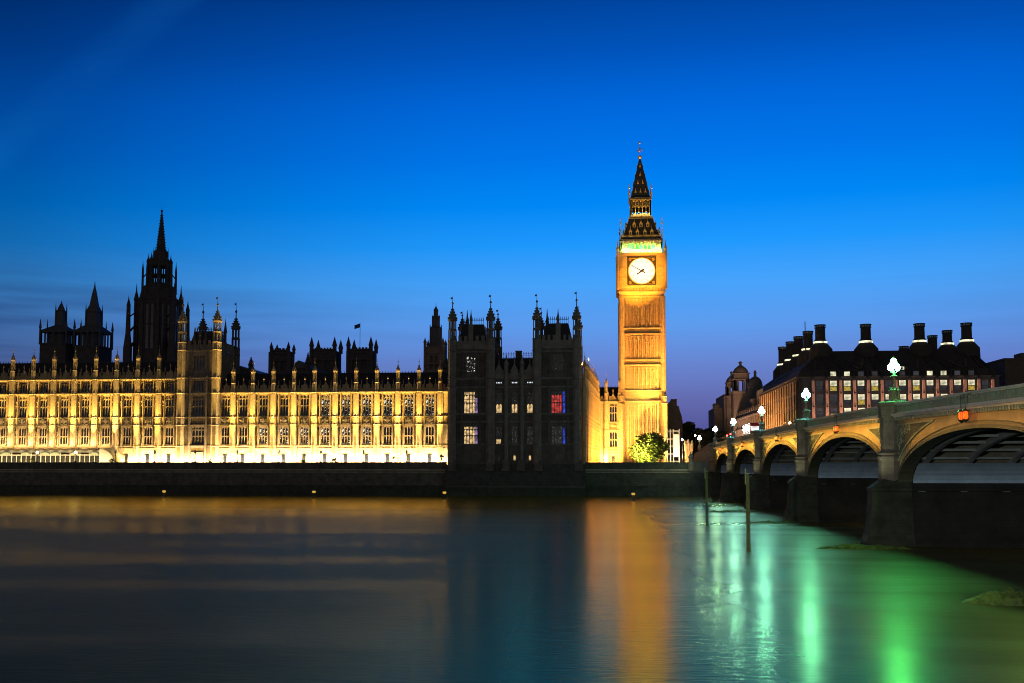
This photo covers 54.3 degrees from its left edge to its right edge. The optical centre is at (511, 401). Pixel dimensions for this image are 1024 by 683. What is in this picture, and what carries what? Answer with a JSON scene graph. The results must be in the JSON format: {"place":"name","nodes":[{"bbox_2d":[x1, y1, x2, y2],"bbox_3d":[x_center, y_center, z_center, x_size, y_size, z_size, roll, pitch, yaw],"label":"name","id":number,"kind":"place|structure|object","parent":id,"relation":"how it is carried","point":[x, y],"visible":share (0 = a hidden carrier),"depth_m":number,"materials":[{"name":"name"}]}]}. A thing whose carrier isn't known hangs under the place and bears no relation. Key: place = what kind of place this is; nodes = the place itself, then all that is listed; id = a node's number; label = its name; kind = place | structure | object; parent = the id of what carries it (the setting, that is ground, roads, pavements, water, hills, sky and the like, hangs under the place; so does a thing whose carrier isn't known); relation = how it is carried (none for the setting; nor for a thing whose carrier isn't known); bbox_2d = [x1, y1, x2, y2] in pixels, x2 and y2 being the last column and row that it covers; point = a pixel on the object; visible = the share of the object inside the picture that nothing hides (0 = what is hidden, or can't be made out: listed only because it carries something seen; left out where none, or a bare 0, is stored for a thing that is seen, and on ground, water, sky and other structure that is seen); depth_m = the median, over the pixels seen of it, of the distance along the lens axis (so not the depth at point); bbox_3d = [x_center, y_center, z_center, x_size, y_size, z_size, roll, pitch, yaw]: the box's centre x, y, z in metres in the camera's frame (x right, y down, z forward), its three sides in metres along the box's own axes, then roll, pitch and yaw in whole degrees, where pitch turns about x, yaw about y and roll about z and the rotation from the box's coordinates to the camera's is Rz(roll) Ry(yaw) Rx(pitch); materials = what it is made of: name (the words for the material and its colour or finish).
{"place":"outdoors","nodes":[
{"label":"outdoors","id":0,"kind":"place"},
{"bbox_2d":[39,301,80,362],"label":"turret tower","id":1,"kind":"structure","parent":0,"point":[59,340],"depth_m":343.82,"materials":[{"name":"stone"}]},
{"bbox_2d":[73,283,113,362],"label":"turret tower","id":2,"kind":"structure","parent":0,"point":[93,332],"depth_m":344.46,"materials":[{"name":"stone"}]},
{"bbox_2d":[123,210,189,361],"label":"spire tower","id":3,"kind":"structure","parent":0,"point":[158,308],"depth_m":331.77,"materials":[{"name":"black stone"}]},
{"bbox_2d":[145,304,148,347],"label":"window","id":4,"kind":"structure","parent":3,"relation":"in","point":[147,305],"depth_m":330.22,"materials":[{"name":"black glass"}]},
{"bbox_2d":[150,304,153,347],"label":"window","id":5,"kind":"structure","parent":3,"relation":"in","point":[152,305],"depth_m":330.06,"materials":[{"name":"black glass"}]},
{"bbox_2d":[161,304,164,348],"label":"window","id":6,"kind":"structure","parent":3,"relation":"in","point":[163,305],"depth_m":331.03,"materials":[{"name":"black glass"}]},
{"bbox_2d":[166,305,169,348],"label":"window","id":7,"kind":"structure","parent":3,"relation":"in","point":[168,306],"depth_m":332.24,"materials":[{"name":"black glass"}]},
{"bbox_2d":[268,342,295,373],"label":"abbey tower","id":8,"kind":"structure","parent":0,"point":[282,359],"depth_m":443.42,"materials":[{"name":"stone"}]},
{"bbox_2d":[295,360,329,372],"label":"hall","id":9,"kind":"structure","parent":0,"point":[299,366],"depth_m":483.89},
{"bbox_2d":[305,353,310,372],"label":"spirelet","id":10,"kind":"object","parent":9,"relation":"attached to","point":[307,365],"visible":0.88,"depth_m":482.37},
{"bbox_2d":[309,337,342,372],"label":"abbey tower","id":11,"kind":"structure","parent":0,"point":[326,359],"depth_m":534.38,"materials":[{"name":"stone"}]},
{"bbox_2d":[346,336,377,372],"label":"abbey tower","id":12,"kind":"structure","parent":0,"point":[366,359],"depth_m":532.40,"materials":[{"name":"stone"}]},
{"bbox_2d":[423,307,446,371],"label":"lantern tower","id":13,"kind":"structure","parent":0,"point":[435,351],"depth_m":305.66,"materials":[{"name":"stone"}]},
{"bbox_2d":[0,495,1023,682],"bbox_3d":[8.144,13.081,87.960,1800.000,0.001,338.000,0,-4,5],"label":"river","id":14,"kind":"structure","parent":0,"point":[318,589],"depth_m":56.70,"materials":[{"name":"liquid"}]},
{"bbox_2d":[0,462,446,495],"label":"river wall","id":15,"kind":"structure","parent":14,"relation":"in","point":[256,478],"depth_m":254.46,"materials":[{"name":"stone"}]},
{"bbox_2d":[445,460,585,496],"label":"river wall","id":16,"kind":"structure","parent":14,"relation":"in","point":[519,478],"depth_m":245.88,"materials":[{"name":"stone"}]},
{"bbox_2d":[447,291,582,463],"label":"palace pavilion","id":17,"kind":"structure","parent":16,"relation":"on","point":[514,410],"depth_m":248.61,"materials":[{"name":"stone"}]},
{"bbox_2d":[464,426,476,443],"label":"window","id":18,"kind":"structure","parent":17,"relation":"in","point":[470,432],"depth_m":249.33,"materials":[{"name":"beige glass"}]},
{"bbox_2d":[464,391,477,412],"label":"window","id":19,"kind":"structure","parent":17,"relation":"in","point":[470,406],"depth_m":249.87,"materials":[{"name":"beige glass"}]},
{"bbox_2d":[467,356,474,371],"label":"window","id":20,"kind":"structure","parent":17,"relation":"in","point":[470,360],"depth_m":250.48,"materials":[{"name":"grey glass"}]},
{"bbox_2d":[496,392,501,412],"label":"window","id":21,"kind":"structure","parent":17,"relation":"in","point":[498,394],"depth_m":249.69,"materials":[{"name":"glass"}]},
{"bbox_2d":[496,426,501,443],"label":"window","id":22,"kind":"structure","parent":17,"relation":"in","point":[498,428],"depth_m":249.20,"materials":[{"name":"black glass"}]},
{"bbox_2d":[512,392,516,412],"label":"window","id":23,"kind":"structure","parent":17,"relation":"in","point":[514,394],"depth_m":249.33,"materials":[{"name":"glass"}]},
{"bbox_2d":[512,426,516,443],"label":"window","id":24,"kind":"structure","parent":17,"relation":"in","point":[514,428],"depth_m":248.84,"materials":[{"name":"black glass"}]},
{"bbox_2d":[527,392,532,412],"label":"window","id":25,"kind":"structure","parent":17,"relation":"in","point":[529,394],"depth_m":249.02,"materials":[{"name":"glass"}]},
{"bbox_2d":[527,426,532,443],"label":"window","id":26,"kind":"structure","parent":17,"relation":"in","point":[529,428],"depth_m":248.47,"materials":[{"name":"black glass"}]},
{"bbox_2d":[551,391,564,412],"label":"window","id":27,"kind":"structure","parent":17,"relation":"in","point":[556,395],"depth_m":247.87,"materials":[{"name":"red glass"}]},
{"bbox_2d":[553,353,562,369],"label":"window","id":28,"kind":"structure","parent":17,"relation":"in","point":[557,357],"depth_m":248.54,"materials":[{"name":"black glass"}]},
{"bbox_2d":[552,426,564,442],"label":"window","id":29,"kind":"structure","parent":17,"relation":"in","point":[558,432],"depth_m":247.32,"materials":[{"name":"black glass"}]},
{"bbox_2d":[585,462,688,495],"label":"river wall","id":30,"kind":"structure","parent":14,"relation":"in","point":[613,478],"depth_m":248.18,"materials":[{"name":"stone"}]},
{"bbox_2d":[628,462,709,496],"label":"river stairs","id":31,"kind":"structure","parent":14,"relation":"in","point":[691,483],"depth_m":245.59,"materials":[{"name":"stone"}]},
{"bbox_2d":[704,468,708,525],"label":"river post","id":32,"kind":"object","parent":14,"relation":"in","point":[706,491],"visible":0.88,"depth_m":123.16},
{"bbox_2d":[710,510,762,512],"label":"rock shoal","id":33,"kind":"structure","parent":14,"relation":"in","point":[739,511],"depth_m":159.84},
{"bbox_2d":[745,469,750,551],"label":"river post","id":34,"kind":"object","parent":14,"relation":"in","point":[748,545],"visible":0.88,"depth_m":86.03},
{"bbox_2d":[750,520,799,523],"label":"rock shoal","id":35,"kind":"structure","parent":14,"relation":"in","point":[784,521],"depth_m":129.29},
{"bbox_2d":[815,543,910,548],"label":"rock shoal","id":36,"kind":"structure","parent":14,"relation":"in","point":[854,546],"depth_m":88.58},
{"bbox_2d":[704,383,1023,547],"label":"bridge","id":37,"kind":"structure","parent":14,"relation":"in","point":[930,472],"depth_m":91.92,"materials":[{"name":"paint"}]},
{"bbox_2d":[758,405,764,429],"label":"bridge lamp","id":38,"kind":"object","parent":37,"relation":"on","point":[761,410],"visible":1,"depth_m":173.76,"materials":[{"name":"glass"}]},
{"bbox_2d":[802,388,810,418],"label":"bridge lamp","id":39,"kind":"object","parent":37,"relation":"on","point":[806,411],"visible":0.98,"depth_m":135.34,"materials":[{"name":"metal"}]},
{"bbox_2d":[887,356,900,400],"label":"bridge lamp","id":40,"kind":"object","parent":37,"relation":"on","point":[894,393],"visible":0.96,"depth_m":94.37,"materials":[{"name":"metal"}]},
{"bbox_2d":[957,393,970,422],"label":"navigation light","id":41,"kind":"object","parent":37,"relation":"hanging from","point":[963,415],"visible":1,"depth_m":73.75,"materials":[{"name":"glass"}]},
{"bbox_2d":[962,587,1023,605],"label":"rock shoal","id":42,"kind":"structure","parent":14,"relation":"in","point":[1009,596],"depth_m":53.09,"materials":[{"name":"stone"}]},
{"bbox_2d":[0,0,1023,486],"label":"sky","id":43,"kind":"structure","parent":0,"point":[319,169],"materials":[{"name":"blue"}]},
{"bbox_2d":[581,353,600,463],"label":"palace range","id":44,"kind":"structure","parent":0,"point":[591,418],"depth_m":266.02,"materials":[{"name":"stone"}]},
{"bbox_2d":[667,399,682,461],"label":"gabled house","id":45,"kind":"structure","parent":0,"point":[674,419],"depth_m":361.35,"materials":[{"name":"stone"}]},
{"bbox_2d":[986,353,1023,386],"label":"flat block","id":46,"kind":"structure","parent":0,"point":[1009,371],"depth_m":318.16,"materials":[{"name":"brick"}]},
{"label":"ground","id":47,"kind":"structure","parent":0,"visible":0},
{"bbox_2d":[0,346,176,461],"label":"palace wing","id":48,"kind":"structure","parent":47,"relation":"on","point":[126,410],"depth_m":269.90,"materials":[{"name":"stone"}]},
{"bbox_2d":[0,397,5,416],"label":"window","id":49,"kind":"structure","parent":48,"relation":"in","point":[2,399],"depth_m":272.66,"materials":[{"name":"glass"}]},
{"bbox_2d":[18,428,25,444],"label":"window","id":50,"kind":"structure","parent":48,"relation":"in","point":[22,431],"depth_m":271.63,"materials":[{"name":"glass"}]},
{"bbox_2d":[19,396,26,416],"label":"window","id":51,"kind":"structure","parent":48,"relation":"in","point":[23,400],"depth_m":272.16,"materials":[{"name":"glass"}]},
{"bbox_2d":[39,428,46,444],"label":"window","id":52,"kind":"structure","parent":48,"relation":"in","point":[42,431],"depth_m":271.10,"materials":[{"name":"glass"}]},
{"bbox_2d":[40,396,47,416],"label":"window","id":53,"kind":"structure","parent":48,"relation":"in","point":[43,399],"depth_m":271.63,"materials":[{"name":"glass"}]},
{"bbox_2d":[60,428,67,443],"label":"window","id":54,"kind":"structure","parent":48,"relation":"in","point":[63,431],"depth_m":270.57,"materials":[{"name":"glass"}]},
{"bbox_2d":[61,396,68,416],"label":"window","id":55,"kind":"structure","parent":48,"relation":"in","point":[64,399],"depth_m":271.10,"materials":[{"name":"glass"}]},
{"bbox_2d":[81,396,88,416],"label":"window","id":56,"kind":"structure","parent":48,"relation":"in","point":[85,399],"depth_m":270.51,"materials":[{"name":"glass"}]},
{"bbox_2d":[81,428,88,443],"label":"window","id":57,"kind":"structure","parent":48,"relation":"in","point":[84,431],"depth_m":270.05,"materials":[{"name":"glass"}]},
{"bbox_2d":[102,396,109,416],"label":"window","id":58,"kind":"structure","parent":48,"relation":"in","point":[106,399],"depth_m":269.98,"materials":[{"name":"glass"}]},
{"bbox_2d":[102,428,109,443],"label":"window","id":59,"kind":"structure","parent":48,"relation":"in","point":[105,431],"depth_m":269.49,"materials":[{"name":"glass"}]},
{"bbox_2d":[123,396,130,415],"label":"window","id":60,"kind":"structure","parent":48,"relation":"in","point":[127,399],"depth_m":269.45,"materials":[{"name":"glass"}]},
{"bbox_2d":[123,427,130,443],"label":"window","id":61,"kind":"structure","parent":48,"relation":"in","point":[126,430],"depth_m":268.93,"materials":[{"name":"glass"}]},
{"bbox_2d":[144,427,151,443],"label":"window","id":62,"kind":"structure","parent":48,"relation":"in","point":[147,430],"depth_m":268.40,"materials":[{"name":"glass"}]},
{"bbox_2d":[145,396,152,415],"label":"window","id":63,"kind":"structure","parent":48,"relation":"in","point":[148,399],"depth_m":268.93,"materials":[{"name":"glass"}]},
{"bbox_2d":[165,427,172,443],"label":"window","id":64,"kind":"structure","parent":48,"relation":"in","point":[168,430],"depth_m":267.88,"materials":[{"name":"glass"}]},
{"bbox_2d":[166,395,173,415],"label":"window","id":65,"kind":"structure","parent":48,"relation":"in","point":[169,399],"depth_m":268.40,"materials":[{"name":"glass"}]},
{"bbox_2d":[175,297,240,461],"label":"palace tower","id":66,"kind":"structure","parent":47,"relation":"on","point":[206,359],"depth_m":266.92,"materials":[{"name":"stone"}]},
{"bbox_2d":[191,452,203,461],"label":"doorway","id":67,"kind":"structure","parent":66,"relation":"in","point":[199,456],"depth_m":265.66,"materials":[{"name":"stone"}]},
{"bbox_2d":[192,427,203,444],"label":"window","id":68,"kind":"structure","parent":66,"relation":"in","point":[197,432],"depth_m":266.64,"materials":[{"name":"glass"}]},
{"bbox_2d":[192,395,204,415],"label":"window","id":69,"kind":"structure","parent":66,"relation":"in","point":[198,407],"depth_m":267.16,"materials":[{"name":"glass"}]},
{"bbox_2d":[194,381,203,390],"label":"window","id":70,"kind":"structure","parent":66,"relation":"in","point":[198,385],"depth_m":267.49,"materials":[{"name":"glass"}]},
{"bbox_2d":[194,356,204,370],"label":"window","id":71,"kind":"structure","parent":66,"relation":"in","point":[199,361],"depth_m":267.88,"materials":[{"name":"glass"}]},
{"bbox_2d":[219,357,447,461],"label":"palace wing","id":72,"kind":"structure","parent":47,"relation":"on","point":[376,416],"depth_m":263.72,"materials":[{"name":"stone"}]},
{"bbox_2d":[221,427,228,443],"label":"window","id":73,"kind":"structure","parent":72,"relation":"in","point":[225,430],"depth_m":266.44,"materials":[{"name":"glass"}]},
{"bbox_2d":[222,395,229,415],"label":"window","id":74,"kind":"structure","parent":72,"relation":"in","point":[225,398],"depth_m":266.97,"materials":[{"name":"glass"}]},
{"bbox_2d":[239,427,246,443],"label":"window","id":75,"kind":"structure","parent":72,"relation":"in","point":[242,430],"depth_m":265.99,"materials":[{"name":"glass"}]},
{"bbox_2d":[239,395,247,415],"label":"window","id":76,"kind":"structure","parent":72,"relation":"in","point":[243,398],"depth_m":266.51,"materials":[{"name":"glass"}]},
{"bbox_2d":[259,427,266,443],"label":"window","id":77,"kind":"structure","parent":72,"relation":"in","point":[262,430],"depth_m":265.54,"materials":[{"name":"glass"}]},
{"bbox_2d":[260,395,267,415],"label":"window","id":78,"kind":"structure","parent":72,"relation":"in","point":[263,398],"depth_m":265.99,"materials":[{"name":"glass"}]},
{"bbox_2d":[280,395,287,415],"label":"window","id":79,"kind":"structure","parent":72,"relation":"in","point":[283,398],"depth_m":265.54,"materials":[{"name":"glass"}]},
{"bbox_2d":[280,427,287,443],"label":"window","id":80,"kind":"structure","parent":72,"relation":"in","point":[283,430],"depth_m":264.95,"materials":[{"name":"glass"}]},
{"bbox_2d":[300,427,307,443],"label":"window","id":81,"kind":"structure","parent":72,"relation":"in","point":[303,430],"depth_m":264.50,"materials":[{"name":"glass"}]},
{"bbox_2d":[301,395,308,415],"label":"window","id":82,"kind":"structure","parent":72,"relation":"in","point":[304,398],"depth_m":264.95,"materials":[{"name":"glass"}]},
{"bbox_2d":[321,394,328,415],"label":"window","id":83,"kind":"structure","parent":72,"relation":"in","point":[324,398],"depth_m":264.50,"materials":[{"name":"glass"}]},
{"bbox_2d":[321,427,328,443],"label":"window","id":84,"kind":"structure","parent":72,"relation":"in","point":[324,430],"depth_m":263.98,"materials":[{"name":"glass"}]},
{"bbox_2d":[342,394,349,414],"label":"window","id":85,"kind":"structure","parent":72,"relation":"in","point":[345,397],"depth_m":263.98,"materials":[{"name":"glass"}]},
{"bbox_2d":[342,427,349,443],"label":"window","id":86,"kind":"structure","parent":72,"relation":"in","point":[345,430],"depth_m":263.40,"materials":[{"name":"glass"}]},
{"bbox_2d":[362,427,370,443],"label":"window","id":87,"kind":"structure","parent":72,"relation":"in","point":[366,430],"depth_m":262.95,"materials":[{"name":"glass"}]},
{"bbox_2d":[363,394,370,414],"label":"window","id":88,"kind":"structure","parent":72,"relation":"in","point":[366,397],"depth_m":263.47,"materials":[{"name":"glass"}]},
{"bbox_2d":[383,426,391,443],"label":"window","id":89,"kind":"structure","parent":72,"relation":"in","point":[387,433],"depth_m":262.38,"materials":[{"name":"glass"}]},
{"bbox_2d":[384,394,391,414],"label":"window","id":90,"kind":"structure","parent":72,"relation":"in","point":[387,397],"depth_m":262.95,"materials":[{"name":"glass"}]},
{"bbox_2d":[404,426,412,443],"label":"window","id":91,"kind":"structure","parent":72,"relation":"in","point":[408,431],"depth_m":261.87,"materials":[{"name":"glass"}]},
{"bbox_2d":[405,394,412,414],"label":"window","id":92,"kind":"structure","parent":72,"relation":"in","point":[408,397],"depth_m":262.44,"materials":[{"name":"glass"}]},
{"bbox_2d":[425,426,433,443],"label":"window","id":93,"kind":"structure","parent":72,"relation":"in","point":[429,429],"depth_m":261.42,"materials":[{"name":"glass"}]},
{"bbox_2d":[426,394,433,414],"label":"window","id":94,"kind":"structure","parent":72,"relation":"in","point":[429,397],"depth_m":261.93,"materials":[{"name":"glass"}]},
{"bbox_2d":[599,379,621,461],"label":"palace range","id":95,"kind":"structure","parent":47,"relation":"on","point":[610,436],"depth_m":306.00,"materials":[{"name":"stone"}]},
{"bbox_2d":[610,403,616,420],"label":"window","id":96,"kind":"structure","parent":95,"relation":"in","point":[613,406],"depth_m":306.75,"materials":[{"name":"glass"}]},
{"bbox_2d":[610,432,616,446],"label":"window","id":97,"kind":"structure","parent":95,"relation":"in","point":[613,435],"depth_m":306.15,"materials":[{"name":"glass"}]},
{"bbox_2d":[616,141,667,461],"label":"clock tower","id":98,"kind":"structure","parent":47,"relation":"on","point":[641,271],"depth_m":307.00,"materials":[{"name":"stone"}]},
{"bbox_2d":[633,305,649,344],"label":"slit window","id":99,"kind":"structure","parent":98,"relation":"in","point":[638,305],"depth_m":307.27,"materials":[{"name":"brown glass"}]},
{"bbox_2d":[628,431,668,461],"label":"round tree","id":100,"kind":"object","parent":47,"relation":"on","point":[656,445],"visible":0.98,"depth_m":279.02,"materials":[{"name":"green plant"}]},
{"bbox_2d":[667,429,679,461],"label":"scaffold","id":101,"kind":"object","parent":47,"relation":"on","point":[676,445],"visible":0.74,"depth_m":292.54,"materials":[{"name":"metal"}]},
{"bbox_2d":[684,439,692,461],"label":"gate lodge","id":102,"kind":"structure","parent":47,"relation":"on","point":[688,446],"depth_m":296.14,"materials":[{"name":"stone"}]},
{"bbox_2d":[683,421,705,461],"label":"dark tree","id":103,"kind":"object","parent":47,"relation":"on","point":[689,428],"visible":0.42,"depth_m":392.86,"materials":[{"name":"black plant"}]},
{"bbox_2d":[693,444,709,461],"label":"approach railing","id":104,"kind":"object","parent":47,"relation":"on","point":[702,455],"visible":0.73,"depth_m":251.68,"materials":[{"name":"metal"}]},
{"bbox_2d":[693,428,711,451],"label":"dark tree","id":105,"kind":"object","parent":47,"relation":"on","point":[706,436],"visible":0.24,"depth_m":406.87,"materials":[{"name":"black plant"}]},
{"bbox_2d":[709,431,729,442],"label":"dark tree","id":106,"kind":"object","parent":47,"relation":"on","point":[721,436],"visible":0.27,"depth_m":402.32,"materials":[{"name":"black plant"}]},
{"bbox_2d":[708,361,763,436],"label":"domed offices","id":107,"kind":"structure","parent":47,"relation":"on","point":[742,407],"depth_m":403.41,"materials":[{"name":"stone"}]},
{"bbox_2d":[759,322,999,429],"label":"chimneyed office","id":108,"kind":"structure","parent":47,"relation":"on","point":[828,377],"depth_m":281.14,"materials":[{"name":"brown metal"}]},
{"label":"road","id":109,"kind":"structure","parent":0,"visible":0},
{"bbox_2d":[743,423,758,434],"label":"double decker bus","id":110,"kind":"object","parent":109,"relation":"on","point":[748,428],"visible":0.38,"depth_m":207.95,"materials":[{"name":"red paint"}]},
{"label":"terrace","id":111,"kind":"structure","parent":0,"visible":0},
{"bbox_2d":[0,448,123,461],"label":"marquee","id":112,"kind":"object","parent":111,"relation":"on","point":[105,454],"visible":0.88,"depth_m":263.84,"materials":[{"name":"beige fabric"}]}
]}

